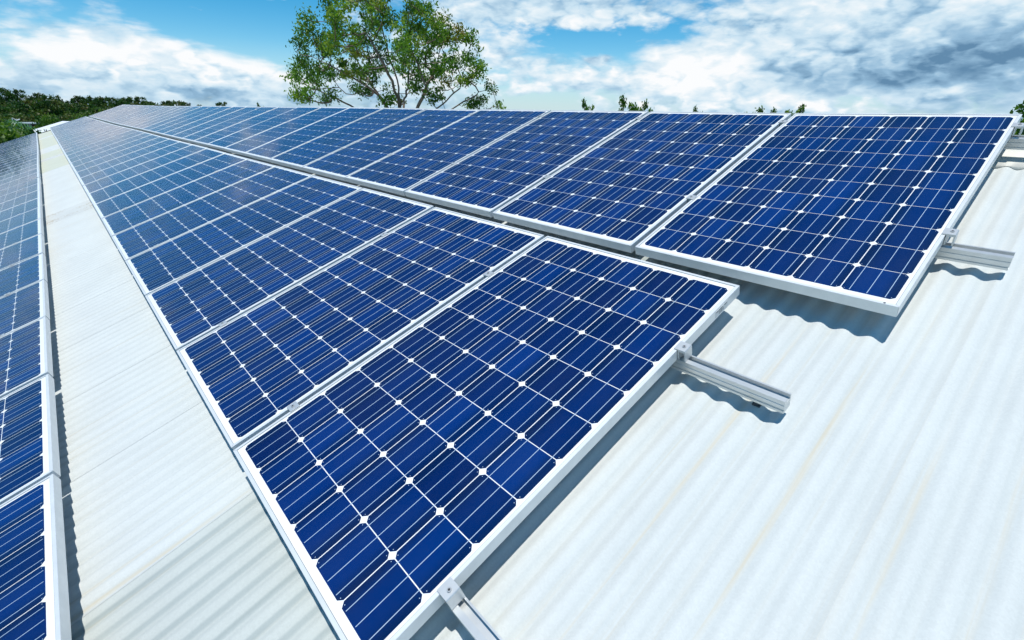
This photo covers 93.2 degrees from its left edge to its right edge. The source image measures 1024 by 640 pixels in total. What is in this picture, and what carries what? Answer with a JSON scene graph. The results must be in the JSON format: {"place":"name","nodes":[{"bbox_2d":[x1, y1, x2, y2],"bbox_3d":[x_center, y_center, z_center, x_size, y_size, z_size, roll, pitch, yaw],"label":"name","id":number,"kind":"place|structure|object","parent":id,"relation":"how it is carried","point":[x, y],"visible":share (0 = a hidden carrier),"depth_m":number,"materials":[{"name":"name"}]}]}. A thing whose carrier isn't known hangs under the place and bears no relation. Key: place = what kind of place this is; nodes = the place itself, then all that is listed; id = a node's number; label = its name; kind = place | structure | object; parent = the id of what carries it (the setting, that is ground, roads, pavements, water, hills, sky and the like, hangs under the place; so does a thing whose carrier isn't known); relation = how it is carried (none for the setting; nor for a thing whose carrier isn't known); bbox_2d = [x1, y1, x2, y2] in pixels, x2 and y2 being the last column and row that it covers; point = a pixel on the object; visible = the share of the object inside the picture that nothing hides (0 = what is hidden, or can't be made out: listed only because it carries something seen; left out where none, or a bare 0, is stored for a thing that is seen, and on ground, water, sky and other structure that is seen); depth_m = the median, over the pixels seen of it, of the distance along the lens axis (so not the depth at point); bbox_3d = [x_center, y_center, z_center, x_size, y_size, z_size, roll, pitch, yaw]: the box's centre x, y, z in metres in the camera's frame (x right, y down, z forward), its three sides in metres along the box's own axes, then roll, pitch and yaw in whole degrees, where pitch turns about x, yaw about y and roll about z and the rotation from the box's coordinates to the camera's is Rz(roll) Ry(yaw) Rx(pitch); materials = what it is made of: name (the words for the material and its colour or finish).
{"place":"outdoors","nodes":[
{"label":"outdoors","id":0,"kind":"place"},
{"bbox_2d":[1,119,37,133],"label":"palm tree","id":1,"kind":"object","parent":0,"point":[15,123],"visible":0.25,"depth_m":29.29,"materials":[{"name":"green plant"}]},
{"bbox_2d":[34,121,68,131],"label":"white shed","id":2,"kind":"structure","parent":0,"point":[47,127],"depth_m":40.75,"materials":[{"name":"metal"}]},
{"bbox_2d":[0,0,1023,120],"label":"sky","id":3,"kind":"structure","parent":0,"point":[826,56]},
{"bbox_3d":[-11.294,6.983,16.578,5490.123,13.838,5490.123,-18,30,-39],"label":"ground","id":4,"kind":"structure","parent":0,"visible":0},
{"bbox_2d":[0,87,14,107],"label":"forest tree","id":5,"kind":"object","parent":4,"relation":"on","point":[7,95],"visible":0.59,"depth_m":138.05,"materials":[{"name":"green plant"}]},
{"bbox_2d":[0,122,24,143],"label":"shrub","id":6,"kind":"object","parent":4,"relation":"on","point":[3,137],"visible":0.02,"depth_m":26.06,"materials":[{"name":"green plant"}]},
{"bbox_2d":[5,88,33,101],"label":"forest tree","id":7,"kind":"object","parent":4,"relation":"on","point":[16,94],"visible":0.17,"depth_m":152.53,"materials":[{"name":"green plant"}]},
{"bbox_2d":[0,125,46,138],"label":"shrub","id":8,"kind":"object","parent":4,"relation":"on","point":[13,131],"visible":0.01,"depth_m":27.00,"materials":[{"name":"green plant"}]},
{"bbox_2d":[0,112,54,126],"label":"forest tree","id":9,"kind":"object","parent":4,"relation":"on","point":[20,115],"visible":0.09,"depth_m":66.09,"materials":[{"name":"green plant"}]},
{"bbox_2d":[0,98,67,114],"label":"forest tree","id":10,"kind":"object","parent":4,"relation":"on","point":[22,106],"visible":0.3,"depth_m":95.44,"materials":[{"name":"green plant"}]},
{"bbox_2d":[25,113,60,132],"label":"shrub","id":11,"kind":"object","parent":4,"relation":"on","point":[43,122],"visible":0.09,"depth_m":54.88,"materials":[{"name":"green plant"}]},
{"bbox_2d":[35,94,62,108],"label":"forest tree","id":12,"kind":"object","parent":4,"relation":"on","point":[43,97],"visible":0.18,"depth_m":151.50,"materials":[{"name":"green plant"}]},
{"bbox_2d":[27,99,76,116],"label":"forest tree","id":13,"kind":"object","parent":4,"relation":"on","point":[56,112],"visible":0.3,"depth_m":98.24,"materials":[{"name":"green plant"}]},
{"bbox_2d":[57,110,98,118],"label":"forest tree","id":14,"kind":"object","parent":4,"relation":"on","point":[85,113],"visible":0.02,"depth_m":75.07,"materials":[{"name":"green plant"}]},
{"bbox_2d":[64,103,96,112],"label":"forest tree","id":15,"kind":"object","parent":4,"relation":"on","point":[70,106],"visible":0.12,"depth_m":104.55,"materials":[{"name":"green plant"}]},
{"bbox_2d":[71,105,107,115],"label":"forest tree","id":16,"kind":"object","parent":4,"relation":"on","point":[97,108],"visible":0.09,"depth_m":103.06,"materials":[{"name":"green plant"}]},
{"bbox_2d":[88,96,119,107],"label":"forest tree","id":17,"kind":"object","parent":4,"relation":"on","point":[99,100],"visible":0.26,"depth_m":158.61,"materials":[{"name":"green plant"}]},
{"bbox_2d":[105,97,124,106],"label":"forest tree","id":18,"kind":"object","parent":4,"relation":"on","point":[110,104],"visible":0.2,"depth_m":154.71,"materials":[{"name":"green plant"}]},
{"bbox_2d":[126,96,155,104],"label":"forest tree","id":19,"kind":"object","parent":4,"relation":"on","point":[136,99],"visible":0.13,"depth_m":161.81,"materials":[{"name":"green plant"}]},
{"bbox_2d":[279,0,506,109],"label":"gum tree","id":20,"kind":"object","parent":4,"relation":"on","point":[439,35],"visible":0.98,"depth_m":22.30,"materials":[{"name":"green plant"}]},
{"bbox_2d":[38,117,1023,639],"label":"shed","id":21,"kind":"structure","parent":4,"relation":"on","point":[868,485],"depth_m":1.41,"materials":[{"name":"white metal"}]},
{"bbox_2d":[0,142,30,336],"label":"mounting rail","id":22,"kind":"object","parent":21,"relation":"on","point":[13,263],"visible":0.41,"depth_m":4.51,"materials":[{"name":"metal"}]},
{"bbox_2d":[0,151,38,164],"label":"solar panel","id":23,"kind":"object","parent":22,"relation":"attached to","point":[20,157],"visible":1,"depth_m":14.43,"materials":[{"name":"blue"}]},
{"bbox_2d":[0,149,38,162],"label":"solar panel","id":24,"kind":"object","parent":22,"relation":"attached to","point":[19,155],"visible":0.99,"depth_m":15.11,"materials":[{"name":"blue"}]},
{"bbox_2d":[0,147,38,160],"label":"solar panel","id":25,"kind":"object","parent":22,"relation":"attached to","point":[19,153],"visible":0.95,"depth_m":15.78,"materials":[{"name":"blue"}]},
{"bbox_2d":[0,168,39,184],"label":"solar panel","id":26,"kind":"object","parent":22,"relation":"attached to","point":[18,176],"visible":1,"depth_m":10.32,"materials":[{"name":"blue"}]},
{"bbox_2d":[0,164,39,180],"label":"solar panel","id":27,"kind":"object","parent":22,"relation":"attached to","point":[19,172],"visible":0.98,"depth_m":11.01,"materials":[{"name":"blue"}]},
{"bbox_2d":[0,161,39,176],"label":"solar panel","id":28,"kind":"object","parent":22,"relation":"attached to","point":[19,168],"visible":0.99,"depth_m":11.69,"materials":[{"name":"blue"}]},
{"bbox_2d":[0,158,39,172],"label":"solar panel","id":29,"kind":"object","parent":22,"relation":"attached to","point":[18,165],"visible":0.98,"depth_m":12.38,"materials":[{"name":"blue"}]},
{"bbox_2d":[0,155,39,169],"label":"solar panel","id":30,"kind":"object","parent":22,"relation":"attached to","point":[19,162],"visible":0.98,"depth_m":13.05,"materials":[{"name":"blue"}]},
{"bbox_2d":[0,153,39,167],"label":"solar panel","id":31,"kind":"object","parent":22,"relation":"attached to","point":[18,160],"visible":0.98,"depth_m":13.77,"materials":[{"name":"blue"}]},
{"bbox_2d":[0,177,40,196],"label":"solar panel","id":32,"kind":"object","parent":22,"relation":"on","point":[20,186],"visible":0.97,"depth_m":8.97,"materials":[{"name":"blue"}]},
{"bbox_2d":[0,172,40,190],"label":"solar panel","id":33,"kind":"object","parent":22,"relation":"attached to","point":[20,181],"visible":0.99,"depth_m":9.62,"materials":[{"name":"blue"}]},
{"bbox_2d":[0,189,41,211],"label":"solar panel","id":34,"kind":"object","parent":22,"relation":"on","point":[6,205],"visible":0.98,"depth_m":7.61,"materials":[{"name":"blue"}]},
{"bbox_2d":[0,183,41,203],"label":"solar panel","id":35,"kind":"object","parent":22,"relation":"attached to","point":[19,193],"visible":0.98,"depth_m":8.28,"materials":[{"name":"blue"}]},
{"bbox_2d":[0,207,42,233],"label":"solar panel","id":36,"kind":"object","parent":22,"relation":"attached to","point":[11,223],"visible":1,"depth_m":6.24,"materials":[{"name":"blue"}]},
{"bbox_2d":[0,197,42,221],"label":"solar panel","id":37,"kind":"object","parent":22,"relation":"on","point":[20,208],"visible":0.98,"depth_m":6.93,"materials":[{"name":"blue"}]},
{"bbox_2d":[0,218,43,249],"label":"solar panel","id":38,"kind":"object","parent":22,"relation":"attached to","point":[22,233],"visible":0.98,"depth_m":5.55,"materials":[{"name":"blue"}]},
{"bbox_2d":[0,233,44,269],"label":"solar panel","id":39,"kind":"object","parent":22,"relation":"attached to","point":[26,249],"visible":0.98,"depth_m":4.86,"materials":[{"name":"blue"}]},
{"bbox_2d":[0,253,47,297],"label":"solar panel","id":40,"kind":"object","parent":22,"relation":"on","point":[22,274],"visible":0.98,"depth_m":4.19,"materials":[{"name":"blue"}]},
{"bbox_2d":[0,279,49,334],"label":"solar panel","id":41,"kind":"object","parent":22,"relation":"attached to","point":[22,307],"visible":1,"depth_m":3.50,"materials":[{"name":"blue"}]},
{"bbox_2d":[0,316,52,397],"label":"solar panel","id":42,"kind":"object","parent":22,"relation":"on","point":[25,354],"visible":0.99,"depth_m":2.80,"materials":[{"name":"blue"}]},
{"bbox_2d":[0,374,60,504],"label":"solar panel","id":43,"kind":"object","parent":22,"relation":"on","point":[29,450],"visible":0.99,"depth_m":2.11,"materials":[{"name":"blue"}]},
{"bbox_2d":[0,474,71,639],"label":"solar panel","id":44,"kind":"object","parent":22,"relation":"on","point":[34,599],"visible":1,"depth_m":1.52,"materials":[{"name":"blue"}]},
{"bbox_2d":[64,138,502,639],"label":"mounting rail","id":45,"kind":"object","parent":21,"relation":"on","point":[469,616],"visible":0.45,"depth_m":1.13,"materials":[{"name":"metal"}]},
{"bbox_2d":[55,121,102,137],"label":"solar panel","id":46,"kind":"object","parent":45,"relation":"on","point":[78,129],"visible":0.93,"depth_m":18.30,"materials":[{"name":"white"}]},
{"bbox_2d":[55,122,106,138],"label":"solar panel","id":47,"kind":"object","parent":45,"relation":"on","point":[80,130],"visible":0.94,"depth_m":17.62,"materials":[{"name":"white"}]},
{"bbox_2d":[57,124,113,142],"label":"solar panel","id":48,"kind":"object","parent":45,"relation":"attached to","point":[77,135],"visible":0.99,"depth_m":16.21,"materials":[{"name":"white"}]},
{"bbox_2d":[58,125,116,143],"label":"solar panel","id":49,"kind":"object","parent":45,"relation":"on","point":[88,134],"visible":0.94,"depth_m":15.56,"materials":[{"name":"white"}]},
{"bbox_2d":[59,125,119,145],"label":"solar panel","id":50,"kind":"object","parent":45,"relation":"attached to","point":[77,139],"visible":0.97,"depth_m":14.85,"materials":[{"name":"white"}]},
{"bbox_2d":[60,126,123,147],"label":"solar panel","id":51,"kind":"object","parent":45,"relation":"on","point":[93,136],"visible":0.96,"depth_m":14.16,"materials":[{"name":"white"}]},
{"bbox_2d":[61,127,127,150],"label":"solar panel","id":52,"kind":"object","parent":45,"relation":"on","point":[89,140],"visible":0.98,"depth_m":13.47,"materials":[{"name":"white"}]},
{"bbox_2d":[67,132,151,162],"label":"solar panel","id":53,"kind":"object","parent":45,"relation":"on","point":[105,148],"visible":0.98,"depth_m":10.69,"materials":[{"name":"blue"}]},
{"bbox_2d":[70,134,160,167],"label":"solar panel","id":54,"kind":"object","parent":45,"relation":"on","point":[111,151],"visible":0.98,"depth_m":10.00,"materials":[{"name":"blue"}]},
{"bbox_2d":[72,136,169,172],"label":"solar panel","id":55,"kind":"object","parent":45,"relation":"on","point":[87,165],"visible":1,"depth_m":9.30,"materials":[{"name":"blue"}]},
{"bbox_2d":[79,141,192,185],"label":"solar panel","id":56,"kind":"object","parent":45,"relation":"on","point":[104,173],"visible":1,"depth_m":7.92,"materials":[{"name":"blue"}]},
{"bbox_2d":[87,148,225,204],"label":"solar panel","id":57,"kind":"object","parent":45,"relation":"on","point":[132,183],"visible":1,"depth_m":6.53,"materials":[{"name":"blue"}]},
{"bbox_2d":[101,159,275,235],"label":"solar panel","id":58,"kind":"object","parent":45,"relation":"attached to","point":[143,211],"visible":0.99,"depth_m":5.14,"materials":[{"name":"blue"}]},
{"bbox_2d":[111,166,312,259],"bbox_3d":[-2.780,-1.050,4.517,1.650,0.041,0.992,-37,40,-27],"label":"solar panel","id":59,"kind":"object","parent":45,"relation":"on","point":[153,232],"visible":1,"depth_m":4.45,"materials":[{"name":"blue"}]},
{"bbox_2d":[145,188,433,350],"bbox_3d":[-1.424,-0.435,3.139,1.650,0.040,0.992,-37,40,-27],"label":"solar panel","id":60,"kind":"object","parent":45,"relation":"attached to","point":[197,304],"visible":1,"depth_m":3.04,"materials":[{"name":"blue"}]},
{"bbox_2d":[176,207,544,449],"bbox_3d":[-0.746,-0.125,2.452,1.650,0.040,0.992,-37,40,-27],"label":"solar panel","id":61,"kind":"object","parent":45,"relation":"on","point":[253,372],"visible":0.99,"depth_m":2.32,"materials":[{"name":"blue"}]},
{"bbox_2d":[233,236,739,639],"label":"solar panel","id":62,"kind":"object","parent":45,"relation":"attached to","point":[398,482],"visible":1,"depth_m":1.58,"materials":[{"name":"blue"}]},
{"bbox_2d":[85,122,790,413],"bbox_3d":[-10.862,-5.056,13.274,0.051,0.167,34.920,-37,40,-27],"label":"mounting rail","id":63,"kind":"object","parent":21,"relation":"on","point":[758,393],"visible":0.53,"depth_m":1.52,"materials":[{"name":"metal"}]},
{"bbox_2d":[56,123,109,140],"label":"solar panel","id":64,"kind":"object","parent":63,"relation":"attached to","point":[82,131],"visible":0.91,"depth_m":16.95,"materials":[{"name":"blue"}]},
{"bbox_2d":[63,128,133,152],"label":"solar panel","id":65,"kind":"object","parent":63,"relation":"attached to","point":[98,139],"visible":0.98,"depth_m":12.77,"materials":[{"name":"blue"}]},
{"bbox_2d":[64,129,138,155],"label":"solar panel","id":66,"kind":"object","parent":63,"relation":"on","point":[98,143],"visible":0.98,"depth_m":12.09,"materials":[{"name":"blue"}]},
{"bbox_2d":[66,131,144,158],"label":"solar panel","id":67,"kind":"object","parent":63,"relation":"attached to","point":[104,144],"visible":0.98,"depth_m":11.39,"materials":[{"name":"blue"}]},
{"bbox_2d":[75,139,179,178],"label":"solar panel","id":68,"kind":"object","parent":63,"relation":"on","point":[119,160],"visible":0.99,"depth_m":8.62,"materials":[{"name":"blue"}]},
{"bbox_2d":[83,144,206,193],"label":"solar panel","id":69,"kind":"object","parent":63,"relation":"attached to","point":[99,184],"visible":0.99,"depth_m":7.23,"materials":[{"name":"blue"}]},
{"bbox_2d":[93,153,247,217],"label":"solar panel","id":70,"kind":"object","parent":63,"relation":"on","point":[115,204],"visible":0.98,"depth_m":5.84,"materials":[{"name":"blue"}]},
{"bbox_2d":[125,175,361,295],"bbox_3d":[-2.102,-0.743,3.828,1.650,0.040,0.992,-37,40,-27],"label":"solar panel","id":71,"kind":"object","parent":63,"relation":"attached to","point":[163,265],"visible":1,"depth_m":3.74,"materials":[{"name":"blue"}]},
{"bbox_2d":[104,113,1015,270],"bbox_3d":[-9.901,-5.482,13.467,0.051,0.174,34.767,-38,41,-26],"label":"mounting rail","id":72,"kind":"object","parent":21,"relation":"on","point":[979,256],"visible":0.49,"depth_m":1.72,"materials":[{"name":"metal"}]},
{"bbox_2d":[107,105,152,122],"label":"solar panel","id":73,"kind":"object","parent":72,"relation":"attached to","point":[129,113],"visible":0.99,"depth_m":18.75,"materials":[{"name":"blue"}]},
{"bbox_2d":[112,106,161,123],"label":"solar panel","id":74,"kind":"object","parent":72,"relation":"attached to","point":[136,114],"visible":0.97,"depth_m":17.40,"materials":[{"name":"blue"}]},
{"bbox_2d":[115,106,168,124],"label":"solar panel","id":75,"kind":"object","parent":72,"relation":"attached to","point":[140,115],"visible":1,"depth_m":16.68,"materials":[{"name":"blue"}]},
{"bbox_2d":[123,106,179,126],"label":"solar panel","id":76,"kind":"object","parent":72,"relation":"attached to","point":[146,117],"visible":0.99,"depth_m":15.31,"materials":[{"name":"blue"}]},
{"bbox_2d":[136,106,201,129],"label":"solar panel","id":77,"kind":"object","parent":72,"relation":"attached to","point":[166,118],"visible":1,"depth_m":13.23,"materials":[{"name":"blue"}]},
{"bbox_2d":[154,106,233,135],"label":"solar panel","id":78,"kind":"object","parent":72,"relation":"attached to","point":[189,121],"visible":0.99,"depth_m":11.16,"materials":[{"name":"blue"}]},
{"bbox_2d":[171,107,259,139],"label":"solar panel","id":79,"kind":"object","parent":72,"relation":"attached to","point":[185,133],"visible":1,"depth_m":9.79,"materials":[{"name":"blue"}]},
{"bbox_2d":[181,107,277,142],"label":"solar panel","id":80,"kind":"object","parent":72,"relation":"attached to","point":[191,138],"visible":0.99,"depth_m":9.07,"materials":[{"name":"blue"}]},
{"bbox_2d":[193,107,296,146],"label":"solar panel","id":81,"kind":"object","parent":72,"relation":"on","point":[217,135],"visible":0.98,"depth_m":8.40,"materials":[{"name":"blue"}]},
{"bbox_2d":[207,107,321,150],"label":"solar panel","id":82,"kind":"object","parent":72,"relation":"attached to","point":[246,133],"visible":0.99,"depth_m":7.69,"materials":[{"name":"blue"}]},
{"bbox_2d":[224,107,349,155],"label":"solar panel","id":83,"kind":"object","parent":72,"relation":"attached to","point":[242,147],"visible":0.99,"depth_m":7.01,"materials":[{"name":"blue"}]},
{"bbox_2d":[244,107,382,161],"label":"solar panel","id":84,"kind":"object","parent":72,"relation":"attached to","point":[286,143],"visible":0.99,"depth_m":6.31,"materials":[{"name":"blue"}]},
{"bbox_2d":[269,108,425,169],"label":"solar panel","id":85,"kind":"object","parent":72,"relation":"attached to","point":[301,156],"visible":1,"depth_m":5.62,"materials":[{"name":"blue"}]},
{"bbox_2d":[302,109,478,181],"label":"solar panel","id":86,"kind":"object","parent":72,"relation":"attached to","point":[344,162],"visible":1,"depth_m":4.92,"materials":[{"name":"blue"}]},
{"bbox_2d":[404,110,648,216],"bbox_3d":[0.119,-1.245,3.621,1.650,0.042,0.992,-38,41,-26],"label":"solar panel","id":87,"kind":"object","parent":72,"relation":"attached to","point":[488,180],"visible":1,"depth_m":3.52,"materials":[{"name":"blue"}]},
{"bbox_2d":[492,111,791,252],"bbox_3d":[0.797,-0.936,2.933,1.650,0.040,0.992,-38,41,-26],"label":"solar panel","id":88,"kind":"object","parent":72,"relation":"attached to","point":[630,187],"visible":0.99,"depth_m":2.81,"materials":[{"name":"blue"}]},
{"bbox_2d":[635,113,1021,316],"bbox_3d":[1.474,-0.632,2.241,1.650,0.042,0.992,-38,40,-26],"label":"solar panel","id":89,"kind":"object","parent":72,"relation":"attached to","point":[861,210],"visible":1,"depth_m":2.09,"materials":[{"name":"blue"}]},
{"bbox_2d":[135,106,1023,149],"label":"mounting rail","id":90,"kind":"object","parent":21,"relation":"attached to","point":[1015,142],"visible":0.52,"depth_m":2.21,"materials":[{"name":"metal"}]},
{"bbox_2d":[110,106,156,123],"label":"solar panel","id":91,"kind":"object","parent":90,"relation":"attached to","point":[132,114],"visible":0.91,"depth_m":18.09,"materials":[{"name":"blue"}]},
{"bbox_2d":[119,106,173,125],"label":"solar panel","id":92,"kind":"object","parent":90,"relation":"attached to","point":[121,124],"visible":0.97,"depth_m":16.02,"materials":[{"name":"blue"}]},
{"bbox_2d":[127,106,186,127],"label":"solar panel","id":93,"kind":"object","parent":90,"relation":"attached to","point":[153,117],"visible":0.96,"depth_m":14.63,"materials":[{"name":"blue"}]},
{"bbox_2d":[131,106,193,128],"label":"solar panel","id":94,"kind":"object","parent":90,"relation":"attached to","point":[157,118],"visible":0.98,"depth_m":13.94,"materials":[{"name":"blue"}]},
{"bbox_2d":[141,106,211,131],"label":"solar panel","id":95,"kind":"object","parent":90,"relation":"attached to","point":[173,118],"visible":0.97,"depth_m":12.55,"materials":[{"name":"blue"}]},
{"bbox_2d":[147,106,221,133],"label":"solar panel","id":96,"kind":"object","parent":90,"relation":"attached to","point":[171,123],"visible":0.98,"depth_m":11.86,"materials":[{"name":"blue"}]},
{"bbox_2d":[162,106,247,137],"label":"solar panel","id":97,"kind":"object","parent":90,"relation":"attached to","point":[200,121],"visible":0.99,"depth_m":10.47,"materials":[{"name":"blue"}]},
{"bbox_2d":[345,109,550,195],"bbox_3d":[-0.559,-1.552,4.310,1.650,0.040,0.992,-38,41,-26],"label":"solar panel","id":98,"kind":"object","parent":90,"relation":"attached to","point":[400,172],"visible":0.99,"depth_m":4.22,"materials":[{"name":"blue"}]},
{"bbox_2d":[618,93,638,110],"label":"treetop","id":99,"kind":"object","parent":4,"relation":"on","point":[631,106],"visible":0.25,"depth_m":42.42,"materials":[{"name":"green plant"}]},
{"bbox_2d":[637,98,652,111],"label":"treetop","id":100,"kind":"object","parent":4,"relation":"on","point":[645,106],"visible":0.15,"depth_m":43.07,"materials":[{"name":"green plant"}]},
{"bbox_2d":[785,103,805,116],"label":"treetop","id":101,"kind":"object","parent":4,"relation":"on","point":[801,109],"visible":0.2,"depth_m":48.35,"materials":[{"name":"green plant"}]},
{"bbox_2d":[1010,100,1023,134],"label":"bushy tree","id":102,"kind":"object","parent":4,"relation":"on","point":[1019,111],"visible":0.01,"depth_m":17.06,"materials":[{"name":"green plant"}]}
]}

